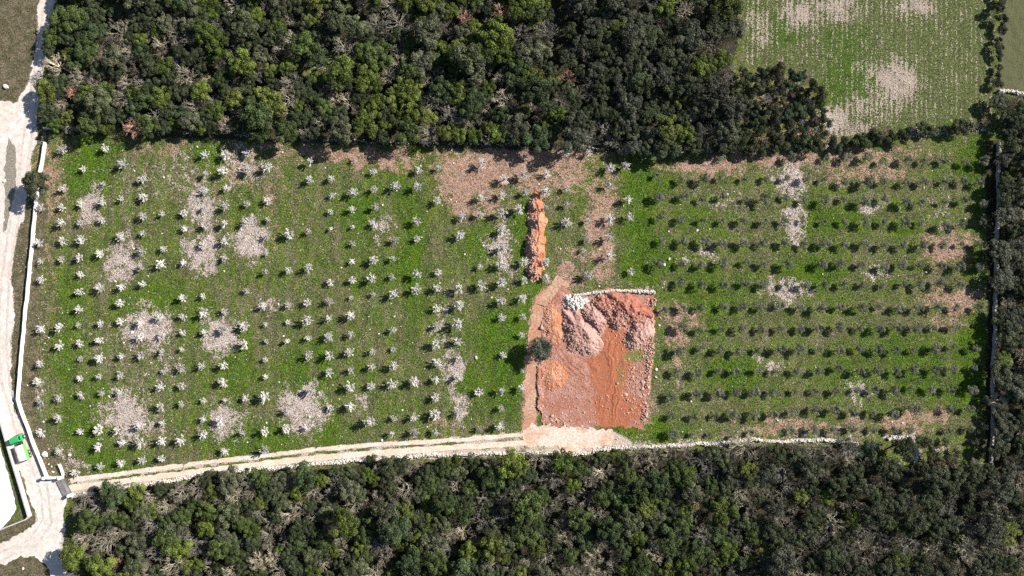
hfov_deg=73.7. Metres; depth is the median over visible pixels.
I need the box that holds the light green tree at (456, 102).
[449,92,465,110]
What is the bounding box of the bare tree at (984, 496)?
[975,488,989,497]
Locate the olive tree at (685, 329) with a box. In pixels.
[677,321,688,332]
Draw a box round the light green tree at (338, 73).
[323,55,354,91]
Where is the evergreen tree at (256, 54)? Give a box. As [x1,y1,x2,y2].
[251,46,271,65]
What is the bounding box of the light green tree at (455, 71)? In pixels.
[448,63,464,76]
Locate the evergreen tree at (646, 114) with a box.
[638,101,660,124]
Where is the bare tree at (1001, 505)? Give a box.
[991,493,1007,510]
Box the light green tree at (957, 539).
[950,528,967,542]
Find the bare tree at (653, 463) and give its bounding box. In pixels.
[645,455,660,470]
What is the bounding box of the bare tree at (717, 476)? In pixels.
[710,471,723,482]
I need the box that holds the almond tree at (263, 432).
[260,426,268,436]
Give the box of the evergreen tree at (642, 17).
[635,12,654,30]
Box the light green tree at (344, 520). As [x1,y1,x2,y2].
[331,507,359,538]
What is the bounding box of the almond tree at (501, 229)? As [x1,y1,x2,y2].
[497,225,507,234]
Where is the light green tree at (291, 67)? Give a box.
[279,57,298,76]
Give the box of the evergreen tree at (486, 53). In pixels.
[469,33,497,63]
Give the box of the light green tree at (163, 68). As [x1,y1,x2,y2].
[155,56,176,74]
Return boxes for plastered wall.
[0,409,31,529]
[16,142,47,476]
[45,475,63,478]
[58,464,63,475]
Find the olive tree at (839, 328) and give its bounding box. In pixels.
[835,322,845,332]
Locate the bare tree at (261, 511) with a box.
[251,508,266,520]
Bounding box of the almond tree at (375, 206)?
[371,202,379,210]
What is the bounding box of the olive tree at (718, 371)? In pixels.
[714,368,721,374]
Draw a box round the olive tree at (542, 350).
[526,336,552,363]
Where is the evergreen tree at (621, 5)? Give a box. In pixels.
[604,0,632,16]
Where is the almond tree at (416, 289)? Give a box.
[411,283,419,294]
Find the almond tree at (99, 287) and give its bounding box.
[93,283,104,292]
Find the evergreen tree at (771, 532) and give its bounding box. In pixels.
[761,521,784,547]
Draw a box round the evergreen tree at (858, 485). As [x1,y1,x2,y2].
[848,473,871,494]
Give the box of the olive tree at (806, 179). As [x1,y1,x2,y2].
[802,174,811,183]
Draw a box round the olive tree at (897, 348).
[891,346,901,355]
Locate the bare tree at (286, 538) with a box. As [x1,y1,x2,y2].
[280,534,295,548]
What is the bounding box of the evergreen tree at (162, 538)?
[151,527,181,555]
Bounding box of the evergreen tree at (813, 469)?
[797,456,824,482]
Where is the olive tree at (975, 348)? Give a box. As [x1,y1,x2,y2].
[972,344,980,352]
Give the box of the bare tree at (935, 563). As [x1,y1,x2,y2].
[929,558,943,569]
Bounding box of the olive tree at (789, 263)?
[782,259,793,268]
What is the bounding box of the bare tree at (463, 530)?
[455,523,472,539]
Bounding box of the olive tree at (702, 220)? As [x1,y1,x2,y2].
[699,217,706,224]
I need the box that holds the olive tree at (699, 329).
[696,327,703,334]
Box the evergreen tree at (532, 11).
[523,0,545,20]
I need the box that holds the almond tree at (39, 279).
[36,275,45,283]
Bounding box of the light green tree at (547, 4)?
[539,0,550,9]
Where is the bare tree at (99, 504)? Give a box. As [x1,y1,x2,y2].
[88,495,106,513]
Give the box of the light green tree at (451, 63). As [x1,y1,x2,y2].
[444,52,457,67]
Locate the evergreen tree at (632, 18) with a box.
[619,7,637,23]
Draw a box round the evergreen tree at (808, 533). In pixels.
[797,526,818,542]
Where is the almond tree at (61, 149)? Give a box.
[56,145,66,154]
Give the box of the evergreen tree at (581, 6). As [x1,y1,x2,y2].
[571,0,596,13]
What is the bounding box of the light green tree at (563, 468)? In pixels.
[547,447,575,477]
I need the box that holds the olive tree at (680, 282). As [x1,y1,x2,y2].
[677,277,686,287]
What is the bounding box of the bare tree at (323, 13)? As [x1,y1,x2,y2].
[318,9,329,22]
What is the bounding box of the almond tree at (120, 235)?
[116,231,124,241]
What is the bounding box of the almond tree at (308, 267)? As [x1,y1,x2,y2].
[305,263,311,272]
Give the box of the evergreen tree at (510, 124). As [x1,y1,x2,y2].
[500,111,530,137]
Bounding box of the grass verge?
[3,138,16,231]
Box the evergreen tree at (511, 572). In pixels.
[506,570,514,575]
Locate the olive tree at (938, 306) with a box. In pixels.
[932,302,943,312]
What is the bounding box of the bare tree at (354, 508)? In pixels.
[344,498,364,516]
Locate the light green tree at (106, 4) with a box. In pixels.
[101,0,115,16]
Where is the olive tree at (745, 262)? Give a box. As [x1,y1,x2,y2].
[742,258,750,265]
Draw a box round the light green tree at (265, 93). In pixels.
[253,86,271,102]
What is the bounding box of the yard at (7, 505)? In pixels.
[0,448,15,528]
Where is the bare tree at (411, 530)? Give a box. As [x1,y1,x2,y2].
[408,523,417,535]
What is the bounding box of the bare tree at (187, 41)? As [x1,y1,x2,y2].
[180,34,194,45]
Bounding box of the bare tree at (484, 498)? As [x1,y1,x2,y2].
[476,489,495,506]
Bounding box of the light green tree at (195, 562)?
[189,556,205,571]
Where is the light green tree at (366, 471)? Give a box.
[359,466,373,481]
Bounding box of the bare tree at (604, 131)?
[600,120,612,134]
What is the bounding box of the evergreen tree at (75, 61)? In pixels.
[64,56,87,74]
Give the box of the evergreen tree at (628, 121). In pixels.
[618,113,637,132]
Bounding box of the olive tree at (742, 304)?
[739,302,747,311]
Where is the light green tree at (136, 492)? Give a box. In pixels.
[126,482,146,500]
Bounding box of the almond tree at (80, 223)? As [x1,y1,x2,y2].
[76,219,83,225]
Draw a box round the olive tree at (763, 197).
[760,193,772,204]
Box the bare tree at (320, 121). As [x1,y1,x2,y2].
[314,110,327,129]
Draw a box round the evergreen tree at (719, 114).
[704,106,726,123]
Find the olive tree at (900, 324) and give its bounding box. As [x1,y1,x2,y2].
[892,322,905,332]
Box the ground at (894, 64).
[0,0,1023,575]
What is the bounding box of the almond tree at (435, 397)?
[431,392,438,402]
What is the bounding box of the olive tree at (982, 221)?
[978,214,989,224]
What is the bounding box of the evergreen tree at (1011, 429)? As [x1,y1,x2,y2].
[992,417,1016,441]
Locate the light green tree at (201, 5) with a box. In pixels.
[195,0,208,10]
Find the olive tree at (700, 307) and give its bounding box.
[697,304,705,310]
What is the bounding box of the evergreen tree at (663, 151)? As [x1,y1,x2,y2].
[652,134,681,158]
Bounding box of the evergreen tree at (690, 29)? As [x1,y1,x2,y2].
[676,17,705,49]
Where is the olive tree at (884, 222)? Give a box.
[881,218,888,226]
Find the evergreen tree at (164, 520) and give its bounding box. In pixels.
[159,513,177,529]
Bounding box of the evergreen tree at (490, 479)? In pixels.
[477,463,507,490]
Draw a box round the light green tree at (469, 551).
[458,540,478,562]
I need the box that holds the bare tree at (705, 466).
[696,455,719,476]
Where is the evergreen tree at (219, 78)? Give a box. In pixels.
[210,69,228,88]
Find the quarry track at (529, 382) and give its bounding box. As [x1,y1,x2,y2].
[519,275,568,433]
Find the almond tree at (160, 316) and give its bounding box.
[155,313,164,320]
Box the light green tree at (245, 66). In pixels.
[228,47,255,77]
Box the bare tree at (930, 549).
[923,541,943,563]
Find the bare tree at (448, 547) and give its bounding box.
[442,545,456,557]
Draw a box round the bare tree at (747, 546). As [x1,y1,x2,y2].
[741,539,755,555]
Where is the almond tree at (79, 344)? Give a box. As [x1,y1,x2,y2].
[76,340,83,346]
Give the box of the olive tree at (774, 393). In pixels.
[769,389,777,396]
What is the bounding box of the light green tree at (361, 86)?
[353,74,370,93]
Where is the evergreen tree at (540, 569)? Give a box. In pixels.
[533,562,554,575]
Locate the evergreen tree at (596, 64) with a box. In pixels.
[586,58,608,79]
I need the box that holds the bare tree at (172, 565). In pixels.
[159,555,184,575]
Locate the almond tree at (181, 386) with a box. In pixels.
[178,382,185,389]
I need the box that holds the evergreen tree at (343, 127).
[327,115,355,145]
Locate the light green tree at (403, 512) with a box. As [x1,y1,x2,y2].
[391,501,415,525]
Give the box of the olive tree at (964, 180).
[959,175,968,184]
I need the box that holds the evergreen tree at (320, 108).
[315,99,332,116]
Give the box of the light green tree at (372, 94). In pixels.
[369,91,383,102]
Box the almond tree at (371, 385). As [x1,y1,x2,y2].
[367,381,374,389]
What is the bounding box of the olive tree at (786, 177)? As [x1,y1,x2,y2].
[783,174,791,180]
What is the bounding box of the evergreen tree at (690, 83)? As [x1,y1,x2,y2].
[675,74,701,96]
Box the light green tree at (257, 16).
[250,6,265,23]
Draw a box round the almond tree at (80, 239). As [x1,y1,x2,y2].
[76,235,86,243]
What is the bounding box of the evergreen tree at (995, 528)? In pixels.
[970,514,1003,548]
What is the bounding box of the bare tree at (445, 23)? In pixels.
[440,19,451,29]
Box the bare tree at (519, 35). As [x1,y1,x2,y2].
[511,25,531,43]
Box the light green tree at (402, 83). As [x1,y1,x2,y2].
[393,73,413,90]
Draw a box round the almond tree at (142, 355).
[137,351,144,359]
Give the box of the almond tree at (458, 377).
[455,374,462,381]
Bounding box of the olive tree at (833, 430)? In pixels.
[829,426,837,435]
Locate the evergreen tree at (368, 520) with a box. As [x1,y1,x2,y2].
[361,507,380,524]
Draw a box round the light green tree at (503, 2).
[494,0,512,6]
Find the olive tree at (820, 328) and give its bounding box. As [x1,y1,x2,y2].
[813,323,825,332]
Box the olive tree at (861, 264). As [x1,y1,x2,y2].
[857,261,866,267]
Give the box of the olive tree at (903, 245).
[900,241,908,249]
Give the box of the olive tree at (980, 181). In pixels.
[973,177,984,187]
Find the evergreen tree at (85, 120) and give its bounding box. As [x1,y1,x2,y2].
[76,109,104,138]
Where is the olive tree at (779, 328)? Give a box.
[776,325,784,333]
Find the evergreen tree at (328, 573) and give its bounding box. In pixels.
[323,570,334,575]
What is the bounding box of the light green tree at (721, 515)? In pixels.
[710,496,738,525]
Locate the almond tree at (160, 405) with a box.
[156,402,163,411]
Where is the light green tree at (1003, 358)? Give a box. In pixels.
[993,350,1013,371]
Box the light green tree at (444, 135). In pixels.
[436,125,451,140]
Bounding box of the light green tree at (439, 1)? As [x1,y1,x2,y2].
[431,0,447,4]
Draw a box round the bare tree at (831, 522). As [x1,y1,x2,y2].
[819,512,846,536]
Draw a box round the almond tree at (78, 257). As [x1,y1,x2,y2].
[76,253,82,262]
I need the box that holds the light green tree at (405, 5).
[397,0,414,11]
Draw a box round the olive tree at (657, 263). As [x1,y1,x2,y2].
[653,258,664,269]
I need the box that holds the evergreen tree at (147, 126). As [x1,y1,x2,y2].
[136,114,158,138]
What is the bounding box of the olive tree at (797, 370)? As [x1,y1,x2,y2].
[793,367,802,376]
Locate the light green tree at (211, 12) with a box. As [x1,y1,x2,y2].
[204,5,219,19]
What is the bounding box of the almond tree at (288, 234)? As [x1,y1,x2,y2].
[283,228,293,238]
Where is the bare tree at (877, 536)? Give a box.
[868,528,889,546]
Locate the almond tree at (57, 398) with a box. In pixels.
[54,394,62,401]
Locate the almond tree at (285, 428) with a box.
[282,424,289,434]
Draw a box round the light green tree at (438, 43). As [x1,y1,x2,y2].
[431,40,446,52]
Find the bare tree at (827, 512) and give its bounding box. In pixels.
[824,505,835,520]
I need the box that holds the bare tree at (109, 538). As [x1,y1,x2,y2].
[91,524,117,556]
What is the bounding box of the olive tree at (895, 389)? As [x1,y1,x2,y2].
[890,385,900,395]
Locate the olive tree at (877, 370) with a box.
[873,365,883,374]
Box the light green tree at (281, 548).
[273,543,287,558]
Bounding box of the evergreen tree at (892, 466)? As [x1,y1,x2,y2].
[875,456,905,486]
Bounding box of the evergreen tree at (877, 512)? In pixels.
[860,501,888,524]
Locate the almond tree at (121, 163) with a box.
[117,158,128,168]
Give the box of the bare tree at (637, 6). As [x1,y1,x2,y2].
[631,0,641,12]
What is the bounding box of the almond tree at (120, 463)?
[117,459,125,467]
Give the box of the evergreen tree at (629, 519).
[615,511,643,536]
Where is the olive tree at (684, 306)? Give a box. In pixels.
[679,302,687,312]
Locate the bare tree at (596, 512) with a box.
[587,506,608,523]
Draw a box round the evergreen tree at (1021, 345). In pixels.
[1018,332,1023,348]
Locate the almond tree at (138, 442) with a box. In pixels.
[135,438,144,448]
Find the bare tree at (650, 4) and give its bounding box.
[636,0,657,10]
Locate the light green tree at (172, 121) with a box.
[167,116,180,129]
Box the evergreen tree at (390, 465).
[379,455,399,480]
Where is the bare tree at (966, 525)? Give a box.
[956,518,979,540]
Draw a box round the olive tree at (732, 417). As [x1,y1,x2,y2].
[729,409,741,419]
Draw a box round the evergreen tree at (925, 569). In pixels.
[912,556,933,574]
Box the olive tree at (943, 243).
[939,240,947,248]
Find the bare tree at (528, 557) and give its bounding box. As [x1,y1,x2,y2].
[519,549,538,568]
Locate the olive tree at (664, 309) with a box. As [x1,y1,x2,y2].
[662,306,668,314]
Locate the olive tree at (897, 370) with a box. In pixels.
[891,365,901,375]
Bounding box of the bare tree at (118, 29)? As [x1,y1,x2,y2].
[103,18,129,44]
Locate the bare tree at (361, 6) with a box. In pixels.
[354,0,369,15]
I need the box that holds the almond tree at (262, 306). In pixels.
[258,302,266,310]
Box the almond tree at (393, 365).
[389,362,398,369]
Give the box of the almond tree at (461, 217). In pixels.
[457,212,465,221]
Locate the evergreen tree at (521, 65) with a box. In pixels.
[509,55,531,75]
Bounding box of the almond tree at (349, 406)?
[345,402,353,411]
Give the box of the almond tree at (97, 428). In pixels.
[92,424,103,434]
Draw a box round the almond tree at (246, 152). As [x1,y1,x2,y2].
[242,148,251,158]
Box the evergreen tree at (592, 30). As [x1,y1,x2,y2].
[581,15,600,35]
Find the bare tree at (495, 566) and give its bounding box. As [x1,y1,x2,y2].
[485,556,502,570]
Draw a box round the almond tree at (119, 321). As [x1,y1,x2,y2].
[116,317,123,324]
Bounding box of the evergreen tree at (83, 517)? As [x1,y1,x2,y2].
[73,509,99,533]
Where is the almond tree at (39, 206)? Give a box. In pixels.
[36,203,44,210]
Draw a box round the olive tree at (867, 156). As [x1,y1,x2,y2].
[863,151,874,161]
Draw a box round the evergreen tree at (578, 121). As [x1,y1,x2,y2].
[564,109,586,133]
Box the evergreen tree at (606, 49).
[595,44,614,64]
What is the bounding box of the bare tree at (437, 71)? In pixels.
[432,66,446,79]
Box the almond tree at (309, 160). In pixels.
[305,157,312,166]
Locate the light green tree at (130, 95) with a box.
[125,86,144,102]
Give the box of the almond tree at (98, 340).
[94,337,103,343]
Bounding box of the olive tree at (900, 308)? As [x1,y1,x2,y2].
[894,303,905,312]
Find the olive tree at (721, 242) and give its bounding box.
[716,239,727,248]
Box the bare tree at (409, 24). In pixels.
[406,20,414,33]
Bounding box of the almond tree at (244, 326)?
[238,322,249,331]
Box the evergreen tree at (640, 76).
[626,66,656,94]
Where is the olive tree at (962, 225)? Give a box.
[959,219,967,228]
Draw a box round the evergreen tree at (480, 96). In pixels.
[464,86,488,110]
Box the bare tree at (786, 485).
[780,478,796,494]
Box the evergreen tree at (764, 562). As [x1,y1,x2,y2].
[757,552,773,571]
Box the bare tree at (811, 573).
[802,569,818,575]
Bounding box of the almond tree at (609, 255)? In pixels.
[605,250,615,259]
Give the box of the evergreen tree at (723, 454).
[712,446,728,466]
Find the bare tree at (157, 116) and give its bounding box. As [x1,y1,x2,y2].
[146,108,162,119]
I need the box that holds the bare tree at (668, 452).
[659,444,679,461]
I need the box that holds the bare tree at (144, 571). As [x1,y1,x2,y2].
[139,565,152,575]
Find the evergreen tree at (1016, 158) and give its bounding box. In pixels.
[1009,144,1023,167]
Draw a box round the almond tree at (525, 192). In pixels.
[521,188,529,194]
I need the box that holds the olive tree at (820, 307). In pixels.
[815,302,827,313]
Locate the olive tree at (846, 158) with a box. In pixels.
[841,153,852,161]
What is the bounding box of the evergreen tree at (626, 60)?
[615,52,633,72]
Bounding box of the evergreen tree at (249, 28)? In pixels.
[231,11,259,40]
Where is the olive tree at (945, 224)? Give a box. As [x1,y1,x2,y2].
[940,220,951,230]
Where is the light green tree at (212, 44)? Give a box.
[205,29,231,61]
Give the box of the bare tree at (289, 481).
[284,473,295,491]
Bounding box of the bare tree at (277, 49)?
[273,41,289,54]
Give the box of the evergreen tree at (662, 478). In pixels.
[646,467,669,492]
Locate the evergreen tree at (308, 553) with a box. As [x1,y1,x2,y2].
[302,546,321,565]
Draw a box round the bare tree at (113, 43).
[110,39,123,51]
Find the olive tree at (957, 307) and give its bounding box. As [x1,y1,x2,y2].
[952,303,960,311]
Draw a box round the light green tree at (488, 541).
[476,533,503,562]
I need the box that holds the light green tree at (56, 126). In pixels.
[46,118,62,132]
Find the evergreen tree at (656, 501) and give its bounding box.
[648,492,668,509]
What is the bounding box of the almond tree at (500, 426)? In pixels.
[494,422,504,431]
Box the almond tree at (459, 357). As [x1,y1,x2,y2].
[455,355,462,362]
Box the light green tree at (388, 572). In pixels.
[385,565,398,575]
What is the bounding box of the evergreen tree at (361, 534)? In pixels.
[355,526,373,545]
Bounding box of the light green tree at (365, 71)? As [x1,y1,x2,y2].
[356,60,379,82]
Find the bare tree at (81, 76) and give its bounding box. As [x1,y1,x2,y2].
[70,65,90,86]
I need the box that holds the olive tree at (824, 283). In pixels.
[821,279,830,288]
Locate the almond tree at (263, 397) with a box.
[259,391,269,403]
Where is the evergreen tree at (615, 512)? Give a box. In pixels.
[608,507,630,521]
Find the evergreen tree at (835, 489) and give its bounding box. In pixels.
[826,476,846,498]
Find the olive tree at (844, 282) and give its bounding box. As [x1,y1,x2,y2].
[839,280,848,288]
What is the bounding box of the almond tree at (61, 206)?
[58,203,65,211]
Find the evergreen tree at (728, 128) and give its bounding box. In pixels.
[716,120,739,142]
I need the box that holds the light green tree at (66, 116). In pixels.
[60,109,74,125]
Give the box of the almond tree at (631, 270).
[628,267,634,274]
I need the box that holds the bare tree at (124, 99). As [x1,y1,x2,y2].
[112,90,128,108]
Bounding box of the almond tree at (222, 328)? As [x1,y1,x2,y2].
[218,325,226,334]
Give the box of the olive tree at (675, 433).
[668,429,679,438]
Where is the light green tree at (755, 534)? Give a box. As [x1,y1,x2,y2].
[744,529,763,544]
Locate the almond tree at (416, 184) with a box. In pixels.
[413,182,421,190]
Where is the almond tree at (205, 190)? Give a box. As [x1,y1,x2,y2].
[200,187,208,195]
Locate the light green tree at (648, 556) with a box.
[634,546,651,561]
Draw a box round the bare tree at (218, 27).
[210,18,223,29]
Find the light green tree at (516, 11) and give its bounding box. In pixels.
[505,0,530,20]
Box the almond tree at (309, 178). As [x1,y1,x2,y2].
[306,175,313,184]
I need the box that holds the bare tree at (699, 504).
[694,500,703,514]
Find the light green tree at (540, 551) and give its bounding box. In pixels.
[525,537,546,558]
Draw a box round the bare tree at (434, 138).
[419,124,439,145]
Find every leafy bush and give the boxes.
[93,486,99,494]
[208,468,218,479]
[366,453,377,462]
[682,139,691,157]
[690,145,703,156]
[709,141,721,155]
[716,142,732,153]
[732,127,743,137]
[732,135,742,150]
[732,142,739,152]
[736,74,751,88]
[738,66,748,77]
[738,93,747,103]
[740,137,749,155]
[741,118,749,128]
[741,134,751,145]
[742,127,751,135]
[744,99,760,109]
[747,137,763,156]
[748,86,756,99]
[749,115,766,126]
[750,108,759,117]
[751,77,766,92]
[754,125,767,135]
[756,66,773,75]
[757,109,764,116]
[759,102,768,110]
[760,140,768,156]
[763,118,768,125]
[764,102,779,116]
[765,85,775,91]
[766,130,774,140]
[768,142,777,153]
[769,61,785,81]
[769,111,781,126]
[772,133,790,149]
[775,81,784,90]
[777,96,784,104]
[778,88,787,96]
[778,107,785,113]
[781,109,793,121]
[782,102,790,108]
[783,118,797,140]
[785,80,794,89]
[787,68,802,81]
[789,103,795,112]
[791,135,801,150]
[793,100,801,106]
[794,105,808,118]
[796,86,804,95]
[796,125,809,135]
[797,135,811,153]
[798,69,807,78]
[798,93,806,101]
[804,88,810,96]
[804,97,815,107]
[805,104,816,115]
[807,136,824,153]
[808,78,825,97]
[810,116,818,125]
[814,98,825,108]
[817,115,823,123]
[820,108,828,116]
[820,130,828,138]
[822,116,831,127]
[828,135,842,154]
[840,135,851,148]
[841,436,853,451]
[849,134,859,145]
[851,132,871,148]
[861,440,877,452]
[866,133,872,148]
[869,128,884,145]
[870,450,886,462]
[884,129,898,141]
[898,129,910,144]
[903,466,915,477]
[915,121,928,133]
[915,435,933,448]
[915,461,927,477]
[924,124,936,135]
[926,446,939,460]
[926,455,944,467]
[942,436,949,446]
[945,455,957,470]
[947,119,963,135]
[952,448,960,457]
[959,118,972,135]
[970,438,980,445]
[977,446,987,458]
[981,396,990,406]
[991,78,1004,87]
[993,14,1009,22]
[993,37,1002,41]
[994,1,1005,13]
[994,41,1004,54]
[994,71,1000,78]
[995,63,1003,71]
[996,54,1002,61]
[997,21,1007,34]
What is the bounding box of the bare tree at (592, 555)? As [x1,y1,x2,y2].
[580,548,602,571]
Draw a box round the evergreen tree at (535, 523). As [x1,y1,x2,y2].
[526,509,545,528]
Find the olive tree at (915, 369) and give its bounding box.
[909,364,918,374]
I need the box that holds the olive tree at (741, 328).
[738,324,745,332]
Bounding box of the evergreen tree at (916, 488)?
[910,479,930,497]
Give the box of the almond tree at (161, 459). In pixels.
[157,455,165,461]
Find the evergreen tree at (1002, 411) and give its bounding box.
[991,402,1012,424]
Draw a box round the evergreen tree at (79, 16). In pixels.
[60,5,89,32]
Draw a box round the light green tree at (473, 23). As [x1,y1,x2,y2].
[467,18,480,33]
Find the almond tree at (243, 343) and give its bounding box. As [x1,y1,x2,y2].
[240,339,247,349]
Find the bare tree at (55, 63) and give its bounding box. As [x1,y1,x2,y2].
[41,53,69,77]
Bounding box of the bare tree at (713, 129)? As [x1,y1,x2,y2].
[704,120,719,138]
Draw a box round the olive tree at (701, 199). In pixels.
[699,195,706,201]
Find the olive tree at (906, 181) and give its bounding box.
[901,178,910,185]
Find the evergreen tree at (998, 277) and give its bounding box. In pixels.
[988,265,1019,293]
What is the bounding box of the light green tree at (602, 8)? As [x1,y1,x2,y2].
[599,1,610,17]
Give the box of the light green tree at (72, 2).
[65,0,80,7]
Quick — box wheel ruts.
[0,8,52,560]
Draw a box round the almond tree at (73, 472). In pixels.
[70,469,79,477]
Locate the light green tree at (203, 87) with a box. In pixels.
[190,79,211,100]
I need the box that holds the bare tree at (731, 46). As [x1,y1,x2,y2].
[724,43,736,55]
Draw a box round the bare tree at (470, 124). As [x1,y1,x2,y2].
[461,120,475,129]
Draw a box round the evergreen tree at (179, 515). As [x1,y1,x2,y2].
[170,506,191,526]
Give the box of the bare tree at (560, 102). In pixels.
[552,92,568,108]
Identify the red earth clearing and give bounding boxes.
[537,285,654,429]
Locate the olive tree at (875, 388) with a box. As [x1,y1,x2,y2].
[871,385,879,393]
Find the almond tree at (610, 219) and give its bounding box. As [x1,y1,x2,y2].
[604,214,614,224]
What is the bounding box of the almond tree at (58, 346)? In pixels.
[54,340,63,350]
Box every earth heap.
[523,232,545,259]
[525,186,545,282]
[525,261,544,280]
[527,211,547,230]
[528,197,543,212]
[537,360,564,391]
[540,297,564,346]
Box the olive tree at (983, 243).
[976,240,986,248]
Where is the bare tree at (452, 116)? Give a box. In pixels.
[439,106,465,125]
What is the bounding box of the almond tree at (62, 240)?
[58,237,67,245]
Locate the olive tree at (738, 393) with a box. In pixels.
[734,387,741,396]
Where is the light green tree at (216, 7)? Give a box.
[209,0,221,11]
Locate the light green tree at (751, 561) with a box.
[745,553,756,569]
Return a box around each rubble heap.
[561,307,603,358]
[580,302,609,336]
[590,289,612,319]
[603,287,660,325]
[607,315,626,331]
[622,318,655,352]
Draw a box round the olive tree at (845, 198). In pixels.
[840,195,847,202]
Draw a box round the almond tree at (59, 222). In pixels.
[57,217,65,226]
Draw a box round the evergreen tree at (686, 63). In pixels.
[676,53,691,73]
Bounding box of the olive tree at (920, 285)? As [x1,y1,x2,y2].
[916,280,925,290]
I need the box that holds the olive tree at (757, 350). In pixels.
[755,347,761,354]
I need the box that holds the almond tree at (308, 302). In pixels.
[303,298,310,306]
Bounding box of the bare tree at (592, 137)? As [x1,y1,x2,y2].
[583,125,603,148]
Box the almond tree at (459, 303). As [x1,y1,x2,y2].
[454,300,464,310]
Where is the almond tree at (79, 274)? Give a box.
[76,271,84,278]
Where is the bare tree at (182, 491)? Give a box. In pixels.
[169,480,193,502]
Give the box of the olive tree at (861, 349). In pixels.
[856,345,864,352]
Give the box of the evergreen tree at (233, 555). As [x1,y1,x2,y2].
[223,541,245,565]
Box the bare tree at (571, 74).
[560,68,575,82]
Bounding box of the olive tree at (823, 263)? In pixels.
[817,259,828,268]
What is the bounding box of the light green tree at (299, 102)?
[291,96,306,112]
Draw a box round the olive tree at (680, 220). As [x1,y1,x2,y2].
[677,215,684,223]
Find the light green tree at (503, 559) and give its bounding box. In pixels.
[497,552,512,564]
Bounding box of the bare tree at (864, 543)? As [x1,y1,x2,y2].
[853,533,869,549]
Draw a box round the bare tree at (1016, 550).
[1002,540,1020,553]
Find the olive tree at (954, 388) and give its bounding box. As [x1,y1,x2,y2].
[945,385,956,394]
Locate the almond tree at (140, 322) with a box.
[136,319,144,326]
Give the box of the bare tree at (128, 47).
[120,43,134,53]
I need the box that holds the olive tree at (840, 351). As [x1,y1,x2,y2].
[836,345,845,354]
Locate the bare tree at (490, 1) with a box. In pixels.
[478,0,494,10]
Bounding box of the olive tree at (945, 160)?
[939,157,949,164]
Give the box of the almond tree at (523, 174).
[519,170,528,180]
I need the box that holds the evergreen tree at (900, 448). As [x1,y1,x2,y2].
[891,436,916,461]
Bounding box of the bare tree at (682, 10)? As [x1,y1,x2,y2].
[675,1,694,18]
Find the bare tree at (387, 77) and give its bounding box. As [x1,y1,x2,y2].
[379,69,396,84]
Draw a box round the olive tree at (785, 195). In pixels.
[782,193,788,200]
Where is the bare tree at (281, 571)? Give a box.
[270,563,288,575]
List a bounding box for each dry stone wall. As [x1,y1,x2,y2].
[60,128,554,145]
[70,437,858,497]
[574,289,654,296]
[584,126,985,155]
[641,298,656,421]
[887,434,919,464]
[989,142,1001,464]
[999,89,1023,95]
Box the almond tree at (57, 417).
[54,414,62,422]
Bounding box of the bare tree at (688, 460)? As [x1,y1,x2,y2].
[683,456,696,468]
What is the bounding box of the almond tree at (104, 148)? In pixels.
[100,143,108,151]
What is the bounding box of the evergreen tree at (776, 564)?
[765,543,799,575]
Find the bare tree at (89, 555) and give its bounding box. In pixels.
[82,549,97,560]
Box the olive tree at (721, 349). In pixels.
[717,345,726,353]
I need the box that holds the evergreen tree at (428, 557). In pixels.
[421,550,447,575]
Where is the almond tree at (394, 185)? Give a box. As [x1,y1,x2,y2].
[390,181,399,191]
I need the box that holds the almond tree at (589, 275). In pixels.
[584,271,593,279]
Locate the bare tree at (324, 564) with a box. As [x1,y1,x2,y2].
[318,558,332,573]
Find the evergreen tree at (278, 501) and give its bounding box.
[271,490,291,512]
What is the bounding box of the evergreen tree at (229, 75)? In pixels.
[222,61,239,79]
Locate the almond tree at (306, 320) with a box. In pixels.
[302,315,312,324]
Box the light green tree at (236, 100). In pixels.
[223,87,245,110]
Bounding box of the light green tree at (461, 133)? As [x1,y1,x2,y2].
[450,123,466,142]
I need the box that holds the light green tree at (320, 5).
[306,0,330,10]
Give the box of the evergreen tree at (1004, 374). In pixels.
[990,361,1014,391]
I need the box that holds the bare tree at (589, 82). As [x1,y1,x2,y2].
[583,76,595,91]
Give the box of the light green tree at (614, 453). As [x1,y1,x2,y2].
[607,448,621,463]
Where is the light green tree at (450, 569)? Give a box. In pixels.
[439,560,455,575]
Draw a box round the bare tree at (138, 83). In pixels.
[133,78,147,89]
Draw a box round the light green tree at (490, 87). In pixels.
[479,79,495,96]
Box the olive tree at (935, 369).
[931,365,942,375]
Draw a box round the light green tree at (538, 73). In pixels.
[532,68,544,80]
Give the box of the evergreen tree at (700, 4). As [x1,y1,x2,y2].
[692,0,712,10]
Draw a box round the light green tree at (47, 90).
[33,78,56,103]
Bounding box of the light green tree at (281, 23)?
[269,17,286,30]
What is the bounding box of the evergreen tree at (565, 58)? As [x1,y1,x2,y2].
[558,46,578,67]
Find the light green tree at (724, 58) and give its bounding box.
[714,48,732,68]
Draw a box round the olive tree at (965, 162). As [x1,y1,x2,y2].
[961,158,969,165]
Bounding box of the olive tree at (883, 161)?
[880,157,886,163]
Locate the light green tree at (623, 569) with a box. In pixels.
[618,561,632,575]
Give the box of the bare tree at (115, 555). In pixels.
[110,550,122,568]
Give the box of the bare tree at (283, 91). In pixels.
[278,87,297,109]
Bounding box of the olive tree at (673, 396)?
[666,391,677,400]
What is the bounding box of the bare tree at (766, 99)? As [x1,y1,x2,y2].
[762,93,772,102]
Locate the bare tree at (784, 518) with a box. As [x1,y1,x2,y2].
[774,511,788,527]
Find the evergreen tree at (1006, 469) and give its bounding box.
[1001,460,1020,478]
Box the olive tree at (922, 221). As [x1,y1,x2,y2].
[917,219,924,226]
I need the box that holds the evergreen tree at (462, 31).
[453,20,471,38]
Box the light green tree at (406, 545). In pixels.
[400,540,414,554]

